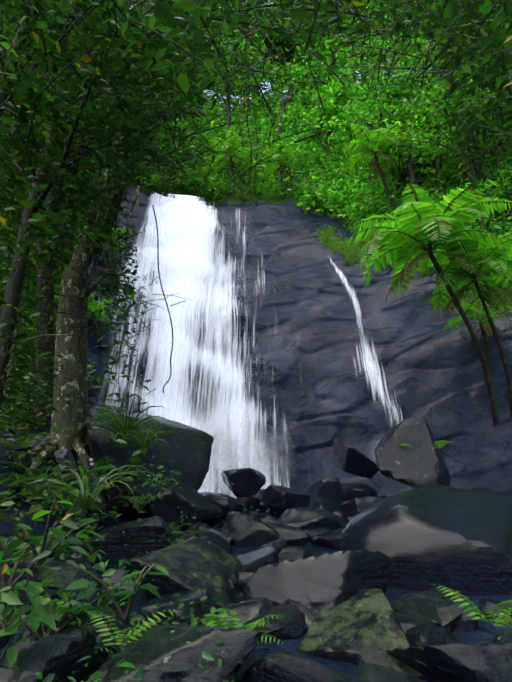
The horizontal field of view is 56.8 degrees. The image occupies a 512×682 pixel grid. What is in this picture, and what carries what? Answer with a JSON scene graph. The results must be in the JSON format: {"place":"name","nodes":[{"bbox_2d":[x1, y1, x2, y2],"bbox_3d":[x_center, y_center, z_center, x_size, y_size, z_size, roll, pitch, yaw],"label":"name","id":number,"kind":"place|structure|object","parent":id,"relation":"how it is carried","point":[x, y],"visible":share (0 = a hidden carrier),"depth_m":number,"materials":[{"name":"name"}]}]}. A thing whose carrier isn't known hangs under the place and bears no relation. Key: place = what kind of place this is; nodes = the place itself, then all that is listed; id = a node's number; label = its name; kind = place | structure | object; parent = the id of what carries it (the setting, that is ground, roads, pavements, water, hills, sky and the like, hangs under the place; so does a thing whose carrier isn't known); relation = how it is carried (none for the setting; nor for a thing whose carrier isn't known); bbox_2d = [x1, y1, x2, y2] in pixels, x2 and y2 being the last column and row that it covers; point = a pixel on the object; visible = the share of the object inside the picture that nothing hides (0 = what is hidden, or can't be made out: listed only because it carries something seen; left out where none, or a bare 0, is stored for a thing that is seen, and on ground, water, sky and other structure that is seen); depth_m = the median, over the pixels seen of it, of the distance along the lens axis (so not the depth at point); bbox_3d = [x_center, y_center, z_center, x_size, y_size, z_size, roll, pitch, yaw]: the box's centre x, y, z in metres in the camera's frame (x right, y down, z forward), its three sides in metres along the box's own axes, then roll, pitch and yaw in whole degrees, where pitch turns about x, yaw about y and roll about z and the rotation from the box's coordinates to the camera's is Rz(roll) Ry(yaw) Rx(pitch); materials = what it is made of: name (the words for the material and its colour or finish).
{"place":"outdoors","nodes":[
{"label":"outdoors","id":0,"kind":"place"},
{"bbox_2d":[130,0,360,121],"label":"sky","id":1,"kind":"structure","parent":0,"point":[268,0],"materials":[{"name":"white"}]},
{"bbox_2d":[0,104,511,681],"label":"rock cliff","id":2,"kind":"structure","parent":0,"point":[304,316],"depth_m":21.41,"materials":[{"name":"grey stone"}]},
{"bbox_2d":[89,194,290,496],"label":"waterfall","id":3,"kind":"structure","parent":2,"relation":"on","point":[220,259],"depth_m":21.94,"materials":[{"name":"liquid"}]},
{"bbox_2d":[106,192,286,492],"bbox_3d":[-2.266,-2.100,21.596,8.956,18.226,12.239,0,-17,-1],"label":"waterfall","id":4,"kind":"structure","parent":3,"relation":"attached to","point":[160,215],"depth_m":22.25,"materials":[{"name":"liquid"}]},
{"bbox_2d":[222,208,249,497],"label":"waterfall","id":5,"kind":"structure","parent":2,"relation":"on","point":[240,298],"depth_m":25.30,"materials":[{"name":"liquid"}]},
{"bbox_2d":[244,226,266,466],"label":"waterfall","id":6,"kind":"structure","parent":2,"relation":"on","point":[253,340],"depth_m":23.18,"materials":[{"name":"liquid"}]},
{"bbox_2d":[0,0,511,482],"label":"tree","id":7,"kind":"object","parent":2,"relation":"on","point":[159,17],"depth_m":7.14,"materials":[{"name":"green plant"}]},
{"bbox_2d":[0,403,511,681],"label":"boulders","id":8,"kind":"object","parent":2,"relation":"on","point":[427,534],"visible":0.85,"depth_m":5.34,"materials":[{"name":"grey stone"}]},
{"bbox_2d":[0,17,511,681],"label":"plants","id":9,"kind":"object","parent":2,"relation":"on","point":[46,609],"visible":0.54,"depth_m":9.00,"materials":[{"name":"green plant"}]},
{"bbox_2d":[0,0,511,662],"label":"plant stems","id":10,"kind":"object","parent":2,"relation":"on","point":[486,366],"visible":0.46,"depth_m":14.70,"materials":[{"name":"brown plant"}]},
{"bbox_2d":[1,0,511,309],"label":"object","id":11,"kind":"object","parent":2,"relation":"on","point":[412,176],"visible":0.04,"depth_m":26.02,"materials":[{"name":"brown plant"}]},
{"bbox_2d":[0,0,511,424],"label":"forest foliage","id":12,"kind":"object","parent":11,"relation":"attached to","point":[343,108],"visible":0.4,"depth_m":30.36,"materials":[{"name":"green plant"}]},
{"bbox_2d":[266,325,289,487],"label":"waterfall","id":13,"kind":"structure","parent":2,"relation":"on","point":[274,422],"depth_m":20.68,"materials":[{"name":"liquid"}]},
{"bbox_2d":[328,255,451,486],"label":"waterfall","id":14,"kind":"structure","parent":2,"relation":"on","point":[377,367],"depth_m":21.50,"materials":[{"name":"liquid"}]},
{"bbox_2d":[174,387,383,498],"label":"waterfall","id":15,"kind":"structure","parent":0,"point":[230,455],"depth_m":17.36,"materials":[{"name":"white liquid"}]}
]}

